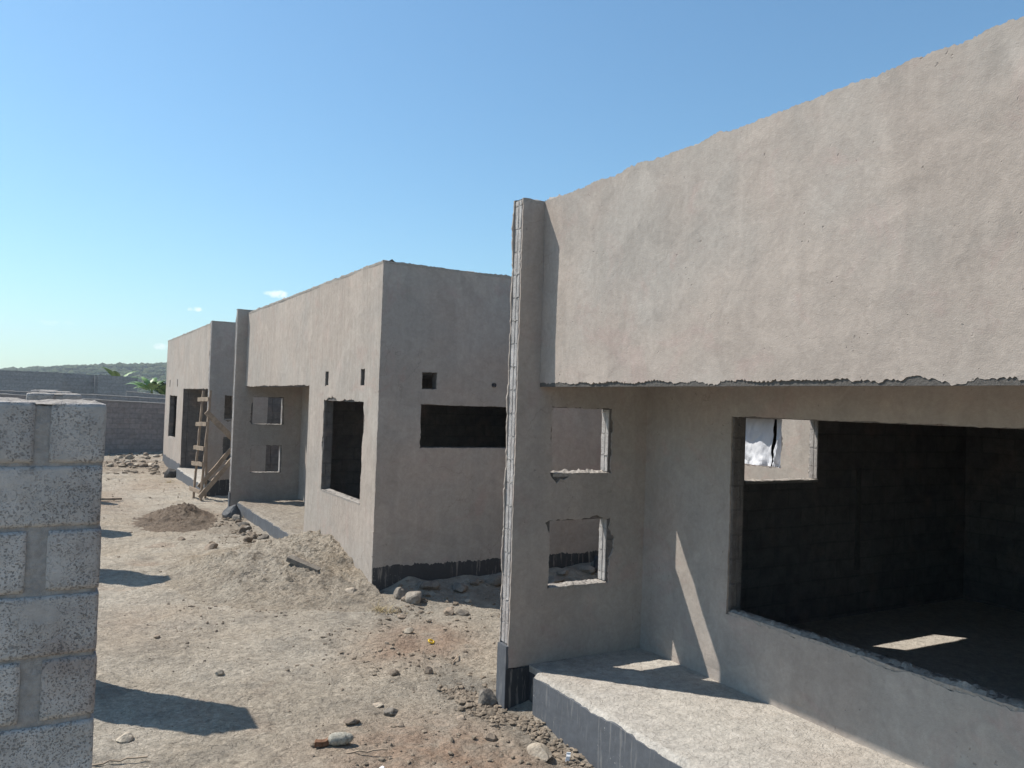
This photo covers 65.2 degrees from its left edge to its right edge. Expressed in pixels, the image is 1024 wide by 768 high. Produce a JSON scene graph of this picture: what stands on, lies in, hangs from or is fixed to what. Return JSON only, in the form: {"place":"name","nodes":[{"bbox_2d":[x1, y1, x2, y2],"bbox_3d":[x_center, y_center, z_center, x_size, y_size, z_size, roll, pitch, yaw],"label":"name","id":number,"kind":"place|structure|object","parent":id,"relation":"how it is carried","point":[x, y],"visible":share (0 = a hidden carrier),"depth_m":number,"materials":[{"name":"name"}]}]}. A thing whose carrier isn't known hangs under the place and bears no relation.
{"place":"outdoors","nodes":[
{"label":"outdoors","id":0,"kind":"place"},
{"bbox_2d":[91,451,597,767],"bbox_3d":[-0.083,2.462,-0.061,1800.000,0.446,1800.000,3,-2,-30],"label":"ground","id":1,"kind":"structure","parent":0,"point":[139,598],"depth_m":7.42,"materials":[{"name":"soil"}]},
{"bbox_2d":[31,390,54,391],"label":"block pier","id":2,"kind":"structure","parent":1,"relation":"on","point":[40,390],"depth_m":14.45,"materials":[{"name":"grey concrete"}]},
{"bbox_2d":[0,397,106,767],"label":"block pier","id":3,"kind":"structure","parent":1,"relation":"on","point":[51,459],"depth_m":2.53,"materials":[{"name":"grey concrete"}]},
{"bbox_2d":[26,392,81,399],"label":"block pier","id":4,"kind":"structure","parent":1,"relation":"on","point":[45,396],"depth_m":6.68,"materials":[{"name":"grey concrete"}]},
{"bbox_2d":[39,391,71,392],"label":"block pier","id":5,"kind":"structure","parent":1,"relation":"on","point":[56,391],"depth_m":11.14,"materials":[{"name":"grey concrete"}]},
{"bbox_2d":[0,370,137,395],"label":"roofless building","id":6,"kind":"structure","parent":1,"relation":"on","point":[24,381],"depth_m":44.23,"materials":[{"name":"grey concrete"}]},
{"bbox_2d":[0,394,164,453],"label":"boundary wall","id":7,"kind":"structure","parent":1,"relation":"on","point":[133,426],"depth_m":30.98,"materials":[{"name":"grey concrete"}]},
{"bbox_2d":[0,391,164,402],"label":"boundary wall","id":8,"kind":"structure","parent":1,"relation":"on","point":[123,398],"depth_m":34.25,"materials":[{"name":"grey concrete"}]},
{"bbox_2d":[101,497,121,499],"bbox_3d":[-9.564,2.683,18.595,0.893,0.071,0.088,3,-2,-33],"label":"stick","id":9,"kind":"object","parent":1,"relation":"on","point":[111,498],"visible":0.46,"depth_m":18.68,"materials":[{"name":"wood"}]},
{"bbox_2d":[91,756,147,765],"bbox_3d":[-2.696,2.588,5.493,0.354,0.037,0.029,2,-1,-17],"label":"stick","id":10,"kind":"object","parent":1,"relation":"on","point":[110,760],"visible":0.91,"depth_m":5.50,"materials":[{"name":"beige wood"}]},
{"bbox_2d":[102,367,141,379],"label":"banana plant","id":11,"kind":"object","parent":1,"relation":"on","point":[112,373],"visible":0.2,"depth_m":52.18,"materials":[{"name":"green plant"}]},
{"bbox_2d":[116,732,133,742],"bbox_3d":[-2.829,2.594,5.853,0.122,0.073,0.112,-1,-3,-42],"label":"stone","id":12,"kind":"object","parent":1,"relation":"on","point":[126,737],"visible":1,"depth_m":5.83,"materials":[{"name":"beige stone"}]},
{"bbox_2d":[125,454,132,458],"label":"rubble chunk","id":13,"kind":"object","parent":1,"relation":"on","point":[129,456],"visible":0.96,"depth_m":28.68,"materials":[{"name":"grey stone"}]},
{"bbox_2d":[125,377,165,393],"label":"banana plant","id":14,"kind":"object","parent":1,"relation":"on","point":[153,384],"visible":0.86,"depth_m":41.57,"materials":[{"name":"green plant"}]},
{"bbox_2d":[126,391,165,397],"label":"boundary wall","id":15,"kind":"structure","parent":1,"relation":"on","point":[138,394],"depth_m":38.31,"materials":[{"name":"grey concrete"}]},
{"bbox_2d":[154,382,165,394],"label":"banana plant","id":16,"kind":"object","parent":1,"relation":"on","point":[161,390],"visible":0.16,"depth_m":42.33,"materials":[{"name":"green plant"}]},
{"bbox_2d":[164,468,175,477],"bbox_3d":[-10.571,2.794,24.756,0.362,0.414,0.368,14,-22,42],"label":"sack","id":17,"kind":"object","parent":1,"relation":"on","point":[170,473],"visible":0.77,"depth_m":24.63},
{"bbox_2d":[132,502,218,532],"bbox_3d":[-6.780,2.642,16.319,2.275,0.390,5.285,3,-2,-30],"label":"soil heap","id":18,"kind":"object","parent":1,"relation":"on","point":[184,517],"visible":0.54,"depth_m":15.45,"materials":[{"name":"brown soil"}]},
{"bbox_2d":[189,390,211,500],"bbox_3d":[-7.647,1.495,19.622,0.196,2.696,0.830,3,-2,-40],"label":"ladder","id":19,"kind":"object","parent":1,"relation":"on","point":[196,463],"visible":1,"depth_m":19.53,"materials":[{"name":"brown wood"}]},
{"bbox_2d":[204,410,230,440],"bbox_3d":[-7.078,1.095,19.575,0.936,0.909,0.040,3,-2,-42],"label":"board","id":20,"kind":"object","parent":19,"relation":"attached to","point":[217,423],"visible":0.72,"depth_m":19.49,"materials":[{"name":"brown wood"}]},
{"bbox_2d":[204,439,207,498],"bbox_3d":[-7.548,1.935,19.753,0.075,1.891,0.060,3,-2,-30],"label":"timber pole","id":21,"kind":"object","parent":1,"relation":"on","point":[205,496],"visible":0.48,"depth_m":19.73,"materials":[{"name":"brown wood"}]},
{"bbox_2d":[204,542,217,549],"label":"stone","id":22,"kind":"object","parent":1,"relation":"on","point":[212,545],"visible":0.93,"depth_m":12.95,"materials":[{"name":"beige stone"}]},
{"bbox_2d":[197,447,230,487],"bbox_3d":[-7.342,2.047,19.870,0.893,1.071,0.048,3,-2,-37],"label":"board","id":23,"kind":"object","parent":1,"relation":"on","point":[217,465],"visible":0.78,"depth_m":19.85,"materials":[{"name":"brown wood"}]},
{"bbox_2d":[198,457,230,498],"bbox_3d":[-7.119,2.174,19.527,1.081,1.213,0.048,3,-2,-45],"label":"board","id":24,"kind":"object","parent":1,"relation":"on","point":[213,481],"visible":0.7,"depth_m":19.40,"materials":[{"name":"brown wood"}]},
{"bbox_2d":[215,670,223,675],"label":"stone","id":25,"kind":"object","parent":1,"relation":"on","point":[219,673],"visible":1,"depth_m":7.17,"materials":[{"name":"grey stone"}]},
{"bbox_2d":[162,321,281,495],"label":"unfinished house","id":26,"kind":"structure","parent":1,"relation":"on","point":[200,360],"depth_m":21.83,"materials":[{"name":"paint"}]},
{"bbox_2d":[222,505,241,517],"bbox_3d":[-5.790,2.685,16.502,0.346,0.397,0.367,1,-2,42],"label":"stone","id":27,"kind":"object","parent":1,"relation":"on","point":[230,511],"visible":0.66,"depth_m":16.43,"materials":[{"name":"grey stone"}]},
{"bbox_2d":[232,514,241,520],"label":"rubble chunk","id":28,"kind":"object","parent":1,"relation":"on","point":[235,517],"visible":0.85,"depth_m":15.92,"materials":[{"name":"grey stone"}]},
{"bbox_2d":[238,527,246,533],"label":"rubble chunk","id":29,"kind":"object","parent":1,"relation":"on","point":[242,530],"visible":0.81,"depth_m":14.68,"materials":[{"name":"stone"}]},
{"bbox_2d":[238,522,249,527],"bbox_3d":[-5.133,2.702,15.320,0.146,0.132,0.224,1,-2,40],"label":"rubble chunk","id":30,"kind":"object","parent":1,"relation":"on","point":[243,523],"visible":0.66,"depth_m":15.27,"materials":[{"name":"grey stone"}]},
{"bbox_2d":[243,536,251,542],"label":"rubble chunk","id":31,"kind":"object","parent":1,"relation":"on","point":[247,539],"visible":0.86,"depth_m":13.58,"materials":[{"name":"stone"}]},
{"bbox_2d":[249,533,257,538],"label":"rubble chunk","id":32,"kind":"object","parent":1,"relation":"on","point":[254,535],"visible":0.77,"depth_m":14.03,"materials":[{"name":"stone"}]},
{"bbox_2d":[256,534,268,539],"bbox_3d":[-4.348,2.684,13.961,0.209,0.116,0.231,-7,-2,38],"label":"rubble chunk","id":33,"kind":"object","parent":1,"relation":"on","point":[264,536],"visible":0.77,"depth_m":13.91,"materials":[{"name":"grey stone"}]},
{"bbox_2d":[160,530,395,611],"bbox_3d":[-3.623,2.450,11.091,2.340,0.620,6.270,3,-2,-30],"label":"sand heap","id":34,"kind":"object","parent":1,"relation":"on","point":[259,576],"visible":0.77,"depth_m":10.35,"materials":[{"name":"sand"}]},
{"bbox_2d":[286,555,320,571],"bbox_3d":[-2.763,2.399,10.621,0.480,0.073,0.122,19,8,13],"label":"broken plank","id":35,"kind":"object","parent":34,"relation":"on","point":[296,561],"visible":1,"depth_m":10.59,"materials":[{"name":"grey wood"}]},
{"bbox_2d":[314,732,353,747],"bbox_3d":[-1.299,2.596,5.849,0.281,0.097,0.093,2,-1,-12],"label":"scrap roll","id":36,"kind":"object","parent":1,"relation":"on","point":[338,738],"visible":1,"depth_m":5.82,"materials":[{"name":"white fabric"}]},
{"bbox_2d":[98,452,596,767],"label":"gravel","id":37,"kind":"structure","parent":1,"relation":"on","point":[468,699],"depth_m":6.76,"materials":[{"name":"beige gravel"}]},
{"bbox_2d":[345,587,356,592],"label":"stone","id":38,"kind":"object","parent":1,"relation":"on","point":[352,590],"visible":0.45,"depth_m":10.01,"materials":[{"name":"beige stone"}]},
{"bbox_2d":[344,717,359,724],"bbox_3d":[-1.251,2.645,6.276,0.104,0.053,0.141,-10,-18,36],"label":"stone","id":39,"kind":"object","parent":1,"relation":"on","point":[349,720],"visible":1,"depth_m":6.24,"materials":[{"name":"grey stone"}]},
{"bbox_2d":[346,748,387,753],"bbox_3d":[-1.039,2.631,5.726,0.299,0.037,0.025,2,-1,-7],"label":"stick","id":40,"kind":"object","parent":1,"relation":"on","point":[365,751],"visible":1,"depth_m":5.72,"materials":[{"name":"wood"}]},
{"bbox_2d":[372,702,382,707],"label":"stone","id":41,"kind":"object","parent":1,"relation":"on","point":[378,704],"visible":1,"depth_m":6.65,"materials":[{"name":"beige stone"}]},
{"bbox_2d":[368,600,393,614],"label":"dry weeds","id":42,"kind":"object","parent":1,"relation":"on","point":[380,609],"visible":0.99,"depth_m":9.50,"materials":[{"name":"beige plant"}]},
{"bbox_2d":[383,707,397,715],"bbox_3d":[-0.990,2.681,6.539,0.119,0.066,0.142,6,-11,6],"label":"stone","id":43,"kind":"object","parent":1,"relation":"on","point":[391,711],"visible":0.99,"depth_m":6.50,"materials":[{"name":"grey stone"}]},
{"bbox_2d":[389,669,399,675],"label":"stone","id":44,"kind":"object","parent":1,"relation":"on","point":[394,672],"visible":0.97,"depth_m":7.37,"materials":[{"name":"grey stone"}]},
{"bbox_2d":[393,587,407,598],"bbox_3d":[-1.404,2.636,10.073,0.169,0.160,0.229,11,12,15],"label":"stone","id":45,"kind":"object","parent":1,"relation":"on","point":[399,592],"visible":0.84,"depth_m":10.02,"materials":[{"name":"grey stone"}]},
{"bbox_2d":[397,722,403,726],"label":"stone","id":46,"kind":"object","parent":1,"relation":"on","point":[400,724],"visible":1,"depth_m":6.25,"materials":[{"name":"beige stone"}]},
{"bbox_2d":[397,614,406,618],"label":"stone","id":47,"kind":"object","parent":1,"relation":"on","point":[401,616],"visible":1,"depth_m":9.27,"materials":[{"name":"beige stone"}]},
{"bbox_2d":[404,627,413,633],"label":"stone","id":48,"kind":"object","parent":1,"relation":"on","point":[409,630],"visible":0.99,"depth_m":8.59,"materials":[{"name":"beige stone"}]},
{"bbox_2d":[405,591,421,604],"bbox_3d":[-1.222,2.658,9.899,0.206,0.185,0.236,2,-1,-11],"label":"rubble chunk","id":49,"kind":"object","parent":1,"relation":"on","point":[413,597],"visible":0.97,"depth_m":9.81,"materials":[{"name":"grey stone"}]},
{"bbox_2d":[228,259,601,590],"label":"unfinished house","id":50,"kind":"structure","parent":1,"relation":"on","point":[386,381],"depth_m":11.10,"materials":[{"name":"paint"}]},
{"bbox_2d":[424,666,432,673],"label":"stone","id":51,"kind":"object","parent":1,"relation":"on","point":[428,669],"visible":1,"depth_m":7.50,"materials":[{"name":"grey stone"}]},
{"bbox_2d":[419,580,439,589],"bbox_3d":[-1.074,2.615,10.345,0.309,0.152,0.213,9,-11,-42],"label":"rubble chunk","id":52,"kind":"object","parent":1,"relation":"on","point":[430,585],"visible":0.97,"depth_m":10.28,"materials":[{"name":"grey stone"}]},
{"bbox_2d":[444,607,453,615],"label":"stone","id":53,"kind":"object","parent":1,"relation":"on","point":[449,611],"visible":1,"depth_m":9.39,"materials":[{"name":"beige stone"}]},
{"bbox_2d":[453,582,467,592],"bbox_3d":[-0.675,2.667,10.485,0.201,0.124,0.297,2,2,4],"label":"rubble chunk","id":54,"kind":"object","parent":1,"relation":"on","point":[459,587],"visible":1,"depth_m":10.40,"materials":[{"name":"grey stone"}]},
{"bbox_2d":[456,715,464,719],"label":"stone","id":55,"kind":"object","parent":1,"relation":"on","point":[460,717],"visible":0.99,"depth_m":6.47,"materials":[{"name":"beige stone"}]},
{"bbox_2d":[456,609,468,615],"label":"stone","id":56,"kind":"object","parent":1,"relation":"on","point":[461,612],"visible":0.99,"depth_m":9.41,"materials":[{"name":"beige stone"}]},
{"bbox_2d":[470,579,478,585],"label":"rubble chunk","id":57,"kind":"object","parent":1,"relation":"on","point":[474,582],"visible":1,"depth_m":10.63,"materials":[{"name":"grey stone"}]},
{"bbox_2d":[478,688,496,705],"bbox_3d":[-0.210,2.729,6.890,0.170,0.196,0.213,2,-1,3],"label":"stone","id":58,"kind":"object","parent":1,"relation":"on","point":[487,696],"visible":0.79,"depth_m":6.84,"materials":[{"name":"grey stone"}]},
{"bbox_2d":[484,732,497,741],"bbox_3d":[-0.160,2.709,6.138,0.098,0.068,0.097,1,-1,18],"label":"stone","id":59,"kind":"object","parent":1,"relation":"on","point":[489,736],"visible":1,"depth_m":6.10,"materials":[{"name":"beige stone"}]},
{"bbox_2d":[485,574,501,585],"bbox_3d":[-0.228,2.664,10.807,0.235,0.181,0.242,1,-2,36],"label":"rubble chunk","id":60,"kind":"object","parent":1,"relation":"on","point":[494,579],"visible":0.76,"depth_m":10.74,"materials":[{"name":"grey stone"}]},
{"bbox_2d":[527,742,551,761],"bbox_3d":[0.208,2.751,5.970,0.176,0.125,0.235,2,2,-34],"label":"stone","id":61,"kind":"object","parent":1,"relation":"on","point":[542,752],"visible":0.91,"depth_m":5.93,"materials":[{"name":"beige stone"}]},
{"bbox_2d":[548,576,563,583],"bbox_3d":[0.574,2.705,10.963,0.234,0.141,0.305,-1,-3,63],"label":"rubble chunk","id":62,"kind":"object","parent":1,"relation":"on","point":[554,579],"visible":0.56,"depth_m":10.91,"materials":[{"name":"grey stone"}]},
{"bbox_2d":[557,570,568,574],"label":"rubble chunk","id":63,"kind":"object","parent":1,"relation":"on","point":[563,572],"visible":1,"depth_m":11.24,"materials":[{"name":"grey stone"}]},
{"bbox_2d":[565,752,570,760],"bbox_3d":[0.417,2.774,5.938,0.042,0.075,0.042,2,-1,4],"label":"plastic scrap","id":64,"kind":"object","parent":1,"relation":"on","point":[567,756],"visible":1,"depth_m":5.93,"materials":[{"name":"white plastic"}]},
{"bbox_2d":[579,565,594,573],"bbox_3d":[1.084,2.654,11.447,0.187,0.126,0.276,3,-4,-37],"label":"rubble chunk","id":65,"kind":"object","parent":1,"relation":"on","point":[588,569],"visible":1,"depth_m":11.38,"materials":[{"name":"grey stone"}]},
{"bbox_2d":[593,556,597,572],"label":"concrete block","id":66,"kind":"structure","parent":1,"relation":"on","point":[595,565],"depth_m":11.46,"materials":[{"name":"grey concrete"}]},
{"bbox_2d":[496,16,1023,767],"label":"unfinished house","id":67,"kind":"structure","parent":1,"relation":"on","point":[832,280],"depth_m":6.03,"materials":[{"name":"paint"}]},
{"bbox_2d":[745,418,774,465],"bbox_3d":[3.118,0.770,10.891,0.151,0.846,1.053,3,-2,-30],"label":"plastic sheet","id":68,"kind":"object","parent":67,"relation":"attached to","point":[759,436],"visible":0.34,"depth_m":10.64,"materials":[{"name":"white plastic"}]},
{"bbox_2d":[772,419,781,467],"bbox_3d":[3.459,0.762,10.234,0.192,0.831,0.364,3,-2,-30],"label":"plastic sheet","id":69,"kind":"object","parent":67,"relation":"attached to","point":[777,456],"visible":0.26,"depth_m":10.33,"materials":[{"name":"white plastic"}]},
{"bbox_2d":[0,0,1023,368],"label":"sky","id":70,"kind":"structure","parent":0,"point":[169,169],"materials":[{"name":"blue"}]},
{"bbox_3d":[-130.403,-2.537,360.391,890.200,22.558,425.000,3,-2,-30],"label":"hill","id":71,"kind":"structure","parent":0,"visible":0},
{"bbox_2d":[0,362,166,393],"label":"woodland","id":72,"kind":"object","parent":71,"relation":"on","point":[159,370],"visible":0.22,"depth_m":412.40,"materials":[{"name":"green plant"}]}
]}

